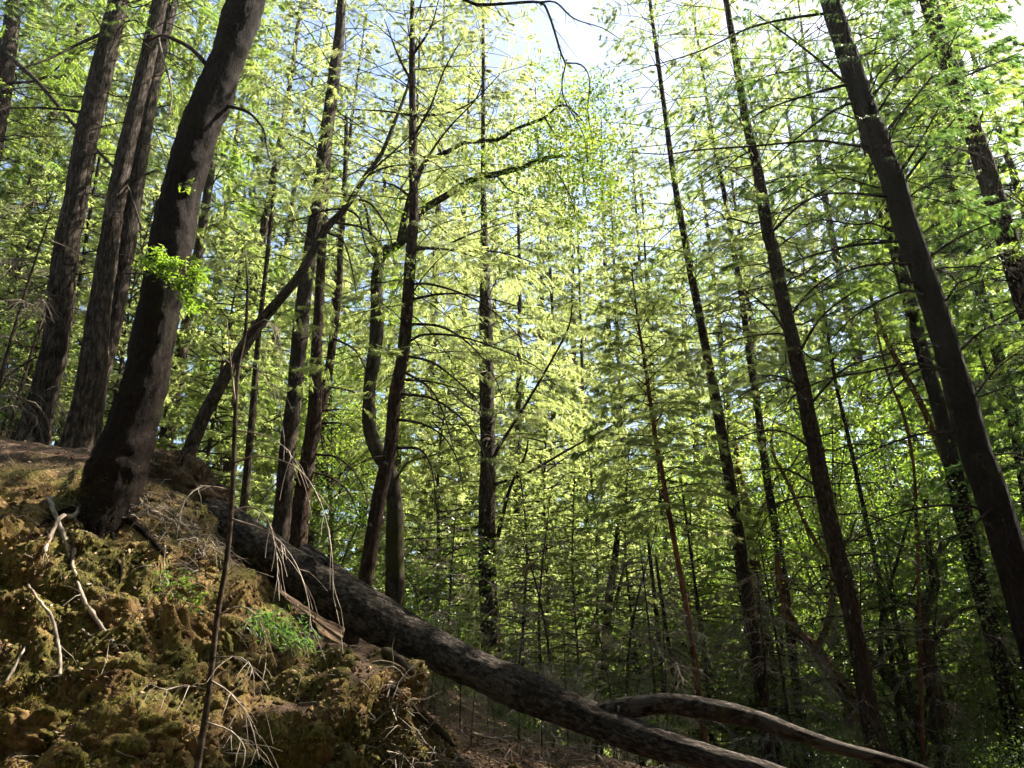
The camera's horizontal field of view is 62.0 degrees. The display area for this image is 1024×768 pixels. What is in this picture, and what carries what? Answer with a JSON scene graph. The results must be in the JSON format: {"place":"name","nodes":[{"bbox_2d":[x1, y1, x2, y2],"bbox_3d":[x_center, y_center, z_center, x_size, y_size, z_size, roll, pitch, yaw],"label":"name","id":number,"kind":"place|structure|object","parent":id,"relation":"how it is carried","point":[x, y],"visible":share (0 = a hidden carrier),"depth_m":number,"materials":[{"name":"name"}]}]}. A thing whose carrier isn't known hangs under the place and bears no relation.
{"place":"outdoors","nodes":[
{"label":"outdoors","id":0,"kind":"place"},
{"bbox_2d":[0,435,995,767],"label":"ground","id":1,"kind":"structure","parent":0,"point":[324,629],"depth_m":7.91,"materials":[{"name":"soil"}]},
{"bbox_2d":[0,693,76,757],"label":"mossy boulder","id":2,"kind":"object","parent":1,"relation":"on","point":[33,724],"visible":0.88,"depth_m":6.23,"materials":[{"name":"stone"}]},
{"bbox_2d":[0,168,83,424],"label":"young fir","id":3,"kind":"object","parent":1,"relation":"on","point":[9,223],"visible":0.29,"depth_m":18.15,"materials":[{"name":"green plant"}]},
{"bbox_2d":[0,255,94,444],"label":"shrub","id":4,"kind":"object","parent":1,"relation":"on","point":[19,393],"visible":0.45,"depth_m":14.84,"materials":[{"name":"green plant"}]},
{"bbox_2d":[0,0,105,387],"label":"conifer tree","id":5,"kind":"object","parent":1,"relation":"on","point":[6,175],"visible":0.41,"depth_m":22.03,"materials":[{"name":"green plant"}]},
{"bbox_2d":[0,185,108,436],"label":"young fir","id":6,"kind":"object","parent":1,"relation":"on","point":[47,266],"visible":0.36,"depth_m":16.93,"materials":[{"name":"green plant"}]},
{"bbox_2d":[0,194,124,445],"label":"dead sapling","id":7,"kind":"object","parent":1,"relation":"on","point":[15,326],"visible":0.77,"depth_m":14.01,"materials":[{"name":"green plant"}]},
{"bbox_2d":[0,0,147,245],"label":"conifer tree","id":8,"kind":"object","parent":1,"relation":"on","point":[9,61],"visible":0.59,"depth_m":20.56,"materials":[{"name":"green plant"}]},
{"bbox_2d":[0,0,148,435],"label":"conifer tree","id":9,"kind":"object","parent":1,"relation":"on","point":[70,92],"visible":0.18,"depth_m":25.31,"materials":[{"name":"green plant"}]},
{"bbox_2d":[7,180,193,449],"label":"young fir","id":10,"kind":"object","parent":1,"relation":"on","point":[130,308],"visible":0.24,"depth_m":17.47,"materials":[{"name":"green plant"}]},
{"bbox_2d":[0,0,222,446],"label":"conifer tree","id":11,"kind":"object","parent":1,"relation":"on","point":[116,140],"visible":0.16,"depth_m":22.25,"materials":[{"name":"green plant"}]},
{"bbox_2d":[67,693,186,764],"bbox_3d":[-2.934,2.689,6.405,0.987,0.699,0.765,0,-24,0],"label":"mossy boulder","id":12,"kind":"object","parent":1,"relation":"on","point":[130,727],"visible":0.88,"depth_m":6.27,"materials":[{"name":"plant"}]},
{"bbox_2d":[10,0,251,445],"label":"conifer tree","id":13,"kind":"object","parent":1,"relation":"on","point":[202,296],"visible":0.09,"depth_m":29.93,"materials":[{"name":"green plant"}]},
{"bbox_2d":[0,0,271,445],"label":"conifer tree","id":14,"kind":"object","parent":1,"relation":"on","point":[50,365],"visible":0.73,"depth_m":15.65,"materials":[{"name":"brown plant"}]},
{"bbox_2d":[1,0,287,450],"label":"twin conifer tree","id":15,"kind":"object","parent":1,"relation":"on","point":[104,318],"visible":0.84,"depth_m":15.27,"materials":[{"name":"brown plant"}]},
{"bbox_2d":[70,0,315,481],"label":"conifer tree","id":16,"kind":"object","parent":1,"relation":"on","point":[198,252],"visible":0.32,"depth_m":22.65,"materials":[{"name":"green plant"}]},
{"bbox_2d":[102,0,291,494],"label":"conifer tree","id":17,"kind":"object","parent":1,"relation":"on","point":[227,198],"visible":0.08,"depth_m":34.31,"materials":[{"name":"green plant"}]},
{"bbox_2d":[0,504,418,767],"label":"moss strands","id":18,"kind":"object","parent":1,"relation":"on","point":[136,685],"visible":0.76,"depth_m":7.38},
{"bbox_2d":[155,234,296,509],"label":"young fir","id":19,"kind":"object","parent":1,"relation":"on","point":[242,415],"visible":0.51,"depth_m":18.69,"materials":[{"name":"green plant"}]},
{"bbox_2d":[113,250,343,767],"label":"bare sapling","id":20,"kind":"object","parent":1,"relation":"on","point":[206,709],"visible":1,"depth_m":5.60,"materials":[{"name":"brown plant"}]},
{"bbox_2d":[130,0,366,527],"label":"conifer tree","id":21,"kind":"object","parent":1,"relation":"on","point":[263,221],"visible":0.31,"depth_m":25.07,"materials":[{"name":"green plant"}]},
{"bbox_2d":[180,13,352,524],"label":"conifer tree","id":22,"kind":"object","parent":1,"relation":"on","point":[272,284],"visible":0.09,"depth_m":36.37,"materials":[{"name":"green plant"}]},
{"bbox_2d":[209,165,327,512],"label":"sapling","id":23,"kind":"object","parent":1,"relation":"on","point":[255,382],"visible":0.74,"depth_m":16.70,"materials":[{"name":"green plant"}]},
{"bbox_2d":[253,709,339,767],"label":"mossy boulder","id":24,"kind":"object","parent":1,"relation":"on","point":[299,741],"visible":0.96,"depth_m":6.50,"materials":[{"name":"plant"}]},
{"bbox_2d":[182,41,434,456],"bbox_3d":[-3.235,-2.455,14.241,3.699,9.721,1.092,7,-25,-14],"label":"leaning snag","id":25,"kind":"object","parent":1,"relation":"on","point":[203,417],"visible":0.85,"depth_m":13.61,"materials":[{"name":"brown plant"}]},
{"bbox_2d":[229,31,408,599],"bbox_3d":[-3.761,-2.026,17.114,3.083,13.338,3.327,18,-30,-35],"label":"forked conifer tree","id":26,"kind":"object","parent":1,"relation":"on","point":[317,402],"visible":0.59,"depth_m":16.61,"materials":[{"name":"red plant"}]},
{"bbox_2d":[198,0,448,591],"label":"conifer tree","id":27,"kind":"object","parent":1,"relation":"on","point":[281,522],"visible":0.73,"depth_m":16.64,"materials":[{"name":"green plant"}]},
{"bbox_2d":[27,0,620,582],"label":"leaning tree","id":28,"kind":"object","parent":1,"relation":"on","point":[113,478],"visible":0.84,"depth_m":10.04,"materials":[{"name":"brown plant"}]},
{"bbox_2d":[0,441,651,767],"bbox_3d":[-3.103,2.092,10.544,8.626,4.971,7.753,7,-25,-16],"label":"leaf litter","id":29,"kind":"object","parent":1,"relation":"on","point":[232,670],"visible":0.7,"depth_m":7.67,"materials":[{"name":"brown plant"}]},
{"bbox_2d":[0,428,667,767],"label":"twig litter","id":30,"kind":"object","parent":1,"relation":"on","point":[191,540],"visible":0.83,"depth_m":8.35,"materials":[{"name":"brown wood"}]},
{"bbox_2d":[246,12,421,577],"bbox_3d":[-5.524,-3.398,28.059,6.058,22.975,6.360,16,-29,-32],"label":"conifer tree","id":31,"kind":"object","parent":1,"relation":"on","point":[343,321],"visible":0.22,"depth_m":27.32,"materials":[{"name":"green plant"}]},
{"bbox_2d":[229,308,439,558],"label":"broadleaf tree","id":32,"kind":"object","parent":1,"relation":"on","point":[331,441],"visible":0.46,"depth_m":18.90,"materials":[{"name":"green plant"}]},
{"bbox_2d":[264,465,421,588],"bbox_3d":[-3.302,3.211,16.344,3.540,3.538,3.034,-16,-29,32],"label":"shrub","id":33,"kind":"object","parent":1,"relation":"on","point":[354,520],"visible":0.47,"depth_m":16.20,"materials":[{"name":"green plant"}]},
{"bbox_2d":[274,74,444,576],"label":"conifer tree","id":34,"kind":"object","parent":1,"relation":"on","point":[418,289],"visible":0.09,"depth_m":33.62,"materials":[{"name":"green plant"}]},
{"bbox_2d":[306,0,478,619],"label":"conifer tree","id":35,"kind":"object","parent":1,"relation":"on","point":[398,462],"visible":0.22,"depth_m":22.39,"materials":[{"name":"green plant"}]},
{"bbox_2d":[268,0,567,644],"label":"conifer tree","id":36,"kind":"object","parent":1,"relation":"on","point":[401,353],"visible":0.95,"depth_m":13.90,"materials":[{"name":"green plant"}]},
{"bbox_2d":[310,0,552,668],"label":"conifer tree","id":37,"kind":"object","parent":1,"relation":"on","point":[434,344],"visible":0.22,"depth_m":28.89,"materials":[{"name":"green plant"}]},
{"bbox_2d":[353,502,526,672],"bbox_3d":[-1.364,3.880,15.608,3.782,3.596,3.693,12,-27,-25],"label":"shrub","id":38,"kind":"object","parent":1,"relation":"on","point":[419,602],"visible":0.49,"depth_m":15.68,"materials":[{"name":"green plant"}]},
{"bbox_2d":[358,341,536,676],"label":"young fir","id":39,"kind":"object","parent":1,"relation":"on","point":[455,491],"visible":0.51,"depth_m":18.49,"materials":[{"name":"green plant"}]},
{"bbox_2d":[369,27,569,686],"bbox_3d":[-1.775,-2.956,36.951,8.866,32.192,9.022,18,-29,-34],"label":"conifer tree","id":40,"kind":"object","parent":1,"relation":"on","point":[477,290],"visible":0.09,"depth_m":37.61,"materials":[{"name":"green plant"}]},
{"bbox_2d":[322,0,625,721],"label":"conifer tree","id":41,"kind":"object","parent":1,"relation":"on","point":[486,512],"visible":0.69,"depth_m":18.98,"materials":[{"name":"green plant"}]},
{"bbox_2d":[404,323,556,693],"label":"young fir","id":42,"kind":"object","parent":1,"relation":"on","point":[469,462],"visible":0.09,"depth_m":21.58,"materials":[{"name":"green plant"}]},
{"bbox_2d":[335,48,656,657],"bbox_3d":[-0.131,-1.378,14.883,6.010,12.774,4.958,0,-24,0],"label":"mossy broadleaf tree","id":43,"kind":"object","parent":1,"relation":"on","point":[395,574],"visible":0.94,"depth_m":15.38,"materials":[{"name":"green plant"}]},
{"bbox_2d":[414,105,593,744],"bbox_3d":[-0.013,-0.126,23.965,4.792,20.389,5.031,9,-26,-20],"label":"conifer tree","id":44,"kind":"object","parent":1,"relation":"on","point":[546,335],"visible":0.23,"depth_m":24.66,"materials":[{"name":"green plant"}]},
{"bbox_2d":[457,444,581,727],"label":"young fir","id":45,"kind":"object","parent":1,"relation":"on","point":[518,504],"visible":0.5,"depth_m":16.42,"materials":[{"name":"green plant"}]},
{"bbox_2d":[446,73,614,632],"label":"conifer tree","id":46,"kind":"object","parent":1,"relation":"on","point":[526,225],"visible":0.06,"depth_m":44.60,"materials":[{"name":"green plant"}]},
{"bbox_2d":[452,499,610,756],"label":"dead sapling","id":47,"kind":"object","parent":1,"relation":"on","point":[539,613],"visible":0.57,"depth_m":13.76,"materials":[{"name":"plant"}]},
{"bbox_2d":[148,447,928,767],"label":"fallen log","id":48,"kind":"object","parent":1,"relation":"on","point":[366,615],"visible":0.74,"depth_m":7.85,"materials":[{"name":"brown wood"}]},
{"bbox_2d":[465,526,612,749],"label":"dead sapling","id":49,"kind":"object","parent":1,"relation":"on","point":[540,600],"visible":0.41,"depth_m":12.31,"materials":[{"name":"plant"}]},
{"bbox_2d":[468,180,629,743],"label":"conifer tree","id":50,"kind":"object","parent":1,"relation":"on","point":[555,292],"visible":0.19,"depth_m":30.47,"materials":[{"name":"green plant"}]},
{"bbox_2d":[461,340,639,740],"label":"young fir","id":51,"kind":"object","parent":1,"relation":"on","point":[545,456],"visible":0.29,"depth_m":19.06,"materials":[{"name":"green plant"}]},
{"bbox_2d":[472,118,672,664],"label":"conifer tree","id":52,"kind":"object","parent":1,"relation":"on","point":[572,351],"visible":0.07,"depth_m":41.00,"materials":[{"name":"green plant"}]},
{"bbox_2d":[513,474,635,746],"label":"young fir","id":53,"kind":"object","parent":1,"relation":"on","point":[572,521],"visible":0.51,"depth_m":15.60,"materials":[{"name":"green plant"}]},
{"bbox_2d":[521,214,664,759],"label":"conifer tree","id":54,"kind":"object","parent":1,"relation":"on","point":[582,362],"visible":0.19,"depth_m":26.33,"materials":[{"name":"green plant"}]},
{"bbox_2d":[542,441,674,745],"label":"young fir","id":55,"kind":"object","parent":1,"relation":"on","point":[591,478],"visible":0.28,"depth_m":16.81,"materials":[{"name":"green plant"}]},
{"bbox_2d":[518,465,751,754],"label":"tanoak tree","id":56,"kind":"object","parent":1,"relation":"on","point":[615,553],"visible":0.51,"depth_m":15.67,"materials":[{"name":"green plant"}]},
{"bbox_2d":[555,172,717,765],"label":"conifer tree","id":57,"kind":"object","parent":1,"relation":"on","point":[609,289],"visible":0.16,"depth_m":31.17,"materials":[{"name":"green plant"}]},
{"bbox_2d":[548,520,725,767],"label":"dead sapling","id":58,"kind":"object","parent":1,"relation":"on","point":[623,565],"visible":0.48,"depth_m":13.87,"materials":[{"name":"plant"}]},
{"bbox_2d":[562,112,725,685],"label":"conifer tree","id":59,"kind":"object","parent":1,"relation":"on","point":[625,219],"visible":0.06,"depth_m":46.20,"materials":[{"name":"green plant"}]},
{"bbox_2d":[569,445,720,766],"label":"young fir","id":60,"kind":"object","parent":1,"relation":"on","point":[625,525],"visible":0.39,"depth_m":15.25,"materials":[{"name":"green plant"}]},
{"bbox_2d":[572,541,743,767],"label":"dead sapling","id":61,"kind":"object","parent":1,"relation":"on","point":[656,642],"visible":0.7,"depth_m":12.87,"materials":[{"name":"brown plant"}]},
{"bbox_2d":[567,251,760,742],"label":"young fir","id":62,"kind":"object","parent":1,"relation":"on","point":[657,446],"visible":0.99,"depth_m":14.27,"materials":[{"name":"green plant"}]},
{"bbox_2d":[598,175,742,767],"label":"conifer tree","id":63,"kind":"object","parent":1,"relation":"on","point":[643,211],"visible":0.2,"depth_m":22.97,"materials":[{"name":"green plant"}]},
{"bbox_2d":[575,593,779,767],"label":"shrub","id":64,"kind":"object","parent":1,"relation":"on","point":[675,650],"visible":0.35,"depth_m":14.17,"materials":[{"name":"green plant"}]},
{"bbox_2d":[536,0,856,760],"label":"conifer tree","id":65,"kind":"object","parent":1,"relation":"on","point":[743,565],"visible":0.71,"depth_m":17.18,"materials":[{"name":"green plant"}]},
{"bbox_2d":[645,234,773,747],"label":"conifer tree","id":66,"kind":"object","parent":1,"relation":"on","point":[725,381],"visible":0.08,"depth_m":32.58,"materials":[{"name":"green plant"}]},
{"bbox_2d":[647,480,780,767],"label":"young fir","id":67,"kind":"object","parent":1,"relation":"on","point":[714,624],"visible":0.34,"depth_m":16.62,"materials":[{"name":"green plant"}]},
{"bbox_2d":[661,386,835,766],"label":"madrone tree","id":68,"kind":"object","parent":1,"relation":"on","point":[752,564],"visible":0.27,"depth_m":18.40,"materials":[{"name":"green plant"}]},
{"bbox_2d":[654,415,845,766],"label":"young fir","id":69,"kind":"object","parent":1,"relation":"on","point":[734,595],"visible":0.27,"depth_m":17.26,"materials":[{"name":"green plant"}]},
{"bbox_2d":[662,76,839,707],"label":"conifer tree","id":70,"kind":"object","parent":1,"relation":"on","point":[721,359],"visible":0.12,"depth_m":49.92,"materials":[{"name":"green plant"}]},
{"bbox_2d":[612,0,897,767],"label":"conifer tree","id":71,"kind":"object","parent":1,"relation":"on","point":[748,353],"visible":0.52,"depth_m":18.92,"materials":[{"name":"green plant"}]},
{"bbox_2d":[631,392,913,743],"bbox_3d":[6.462,4.836,20.675,8.016,11.206,7.240,0,-24,-1],"label":"broadleaf tree","id":72,"kind":"object","parent":1,"relation":"on","point":[785,527],"visible":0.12,"depth_m":20.71,"materials":[{"name":"green plant"}]},
{"bbox_2d":[694,522,862,767],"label":"young conifer","id":73,"kind":"object","parent":1,"relation":"on","point":[787,707],"visible":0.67,"depth_m":13.50,"materials":[{"name":"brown plant"}]},
{"bbox_2d":[673,548,885,767],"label":"young conifer","id":74,"kind":"object","parent":1,"relation":"on","point":[768,697],"visible":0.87,"depth_m":12.78,"materials":[{"name":"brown plant"}]},
{"bbox_2d":[694,102,865,723],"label":"conifer tree","id":75,"kind":"object","parent":1,"relation":"on","point":[731,323],"visible":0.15,"depth_m":47.48,"materials":[{"name":"green plant"}]},
{"bbox_2d":[690,614,876,767],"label":"shrub","id":76,"kind":"object","parent":1,"relation":"on","point":[776,713],"visible":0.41,"depth_m":14.39,"materials":[{"name":"green plant"}]},
{"bbox_2d":[612,0,1006,767],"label":"conifer tree","id":77,"kind":"object","parent":1,"relation":"on","point":[856,632],"visible":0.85,"depth_m":14.73,"materials":[{"name":"green plant"}]},
{"bbox_2d":[708,393,912,767],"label":"madrone tree","id":78,"kind":"object","parent":1,"relation":"on","point":[779,571],"visible":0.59,"depth_m":15.83,"materials":[{"name":"green plant"}]},
{"bbox_2d":[669,319,965,763],"bbox_3d":[6.736,3.730,18.299,7.020,11.295,6.391,-8,-25,18],"label":"broadleaf tree","id":79,"kind":"object","parent":1,"relation":"on","point":[805,484],"visible":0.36,"depth_m":18.07,"materials":[{"name":"green plant"}]},
{"bbox_2d":[623,0,1023,669],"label":"conifer tree","id":80,"kind":"object","parent":1,"relation":"on","point":[991,494],"visible":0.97,"depth_m":12.75,"materials":[{"name":"green plant"}]},
{"bbox_2d":[723,63,934,718],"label":"conifer tree","id":81,"kind":"object","parent":1,"relation":"on","point":[794,201],"visible":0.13,"depth_m":48.88,"materials":[{"name":"green plant"}]},
{"bbox_2d":[742,18,923,736],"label":"conifer tree","id":82,"kind":"object","parent":1,"relation":"on","point":[763,43],"visible":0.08,"depth_m":55.19,"materials":[{"name":"green plant"}]},
{"bbox_2d":[778,269,946,758],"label":"sapling","id":83,"kind":"object","parent":1,"relation":"on","point":[843,416],"visible":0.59,"depth_m":16.72,"materials":[{"name":"brown plant"}]},
{"bbox_2d":[802,497,934,767],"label":"young fir","id":84,"kind":"object","parent":1,"relation":"on","point":[825,731],"visible":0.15,"depth_m":16.30,"materials":[{"name":"green plant"}]},
{"bbox_2d":[722,356,1017,743],"bbox_3d":[9.405,4.650,21.967,8.673,13.208,7.834,-18,-30,35],"label":"broadleaf tree","id":85,"kind":"object","parent":1,"relation":"on","point":[883,478],"visible":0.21,"depth_m":22.30,"materials":[{"name":"green plant"}]},
{"bbox_2d":[758,0,1021,756],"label":"conifer tree","id":86,"kind":"object","parent":1,"relation":"on","point":[779,166],"visible":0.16,"depth_m":47.61,"materials":[{"name":"green plant"}]},
{"bbox_2d":[761,441,1018,765],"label":"broadleaf tree","id":87,"kind":"object","parent":1,"relation":"on","point":[904,653],"visible":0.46,"depth_m":14.74,"materials":[{"name":"green plant"}]},
{"bbox_2d":[787,491,992,767],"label":"tanoak tree","id":88,"kind":"object","parent":1,"relation":"on","point":[892,684],"visible":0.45,"depth_m":14.20,"materials":[{"name":"green plant"}]},
{"bbox_2d":[849,306,949,765],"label":"sapling","id":89,"kind":"object","parent":1,"relation":"on","point":[922,737],"visible":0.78,"depth_m":14.39,"materials":[{"name":"red plant"}]},
{"bbox_2d":[781,0,1023,767],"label":"conifer tree","id":90,"kind":"object","parent":1,"relation":"on","point":[941,417],"visible":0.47,"depth_m":16.20,"materials":[{"name":"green plant"}]},
{"bbox_2d":[788,631,1017,767],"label":"shrub","id":91,"kind":"object","parent":1,"relation":"on","point":[912,738],"visible":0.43,"depth_m":14.00,"materials":[{"name":"green plant"}]},
{"bbox_2d":[805,55,1021,737],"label":"conifer tree","id":92,"kind":"object","parent":1,"relation":"on","point":[880,310],"visible":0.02,"depth_m":50.28,"materials":[{"name":"green plant"}]},
{"bbox_2d":[810,444,1023,767],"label":"tanoak tree","id":93,"kind":"object","parent":1,"relation":"on","point":[930,591],"visible":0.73,"depth_m":14.07,"materials":[{"name":"green plant"}]},
{"bbox_2d":[828,0,1023,418],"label":"conifer tree","id":94,"kind":"object","parent":1,"relation":"on","point":[989,183],"visible":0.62,"depth_m":15.42,"materials":[{"name":"green plant"}]},
{"bbox_2d":[833,7,1023,756],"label":"conifer tree","id":95,"kind":"object","parent":1,"relation":"on","point":[927,455],"visible":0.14,"depth_m":22.45,"materials":[{"name":"green plant"}]},
{"bbox_2d":[847,0,1023,748],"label":"conifer tree","id":96,"kind":"object","parent":1,"relation":"on","point":[1019,433],"visible":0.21,"depth_m":19.57,"materials":[{"name":"green plant"}]},
{"bbox_2d":[855,580,1017,767],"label":"young conifer","id":97,"kind":"object","parent":1,"relation":"on","point":[935,700],"visible":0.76,"depth_m":13.05,"materials":[{"name":"green plant"}]},
{"bbox_2d":[877,0,1023,716],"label":"conifer tree","id":98,"kind":"object","parent":1,"relation":"on","point":[1002,48],"visible":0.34,"depth_m":18.39,"materials":[{"name":"green plant"}]},
{"bbox_2d":[883,488,1023,767],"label":"young fir","id":99,"kind":"object","parent":1,"relation":"on","point":[945,632],"visible":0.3,"depth_m":15.30,"materials":[{"name":"green plant"}]},
{"bbox_2d":[898,628,1023,767],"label":"shrub","id":100,"kind":"object","parent":1,"relation":"on","point":[1002,725],"visible":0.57,"depth_m":13.78,"materials":[{"name":"green plant"}]},
{"bbox_2d":[914,0,1023,585],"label":"conifer tree","id":101,"kind":"object","parent":1,"relation":"on","point":[973,54],"visible":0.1,"depth_m":23.58,"materials":[{"name":"green plant"}]},
{"bbox_2d":[0,0,1023,625],"label":"sky","id":102,"kind":"structure","parent":0,"point":[584,42],"materials":[{"name":"white"}]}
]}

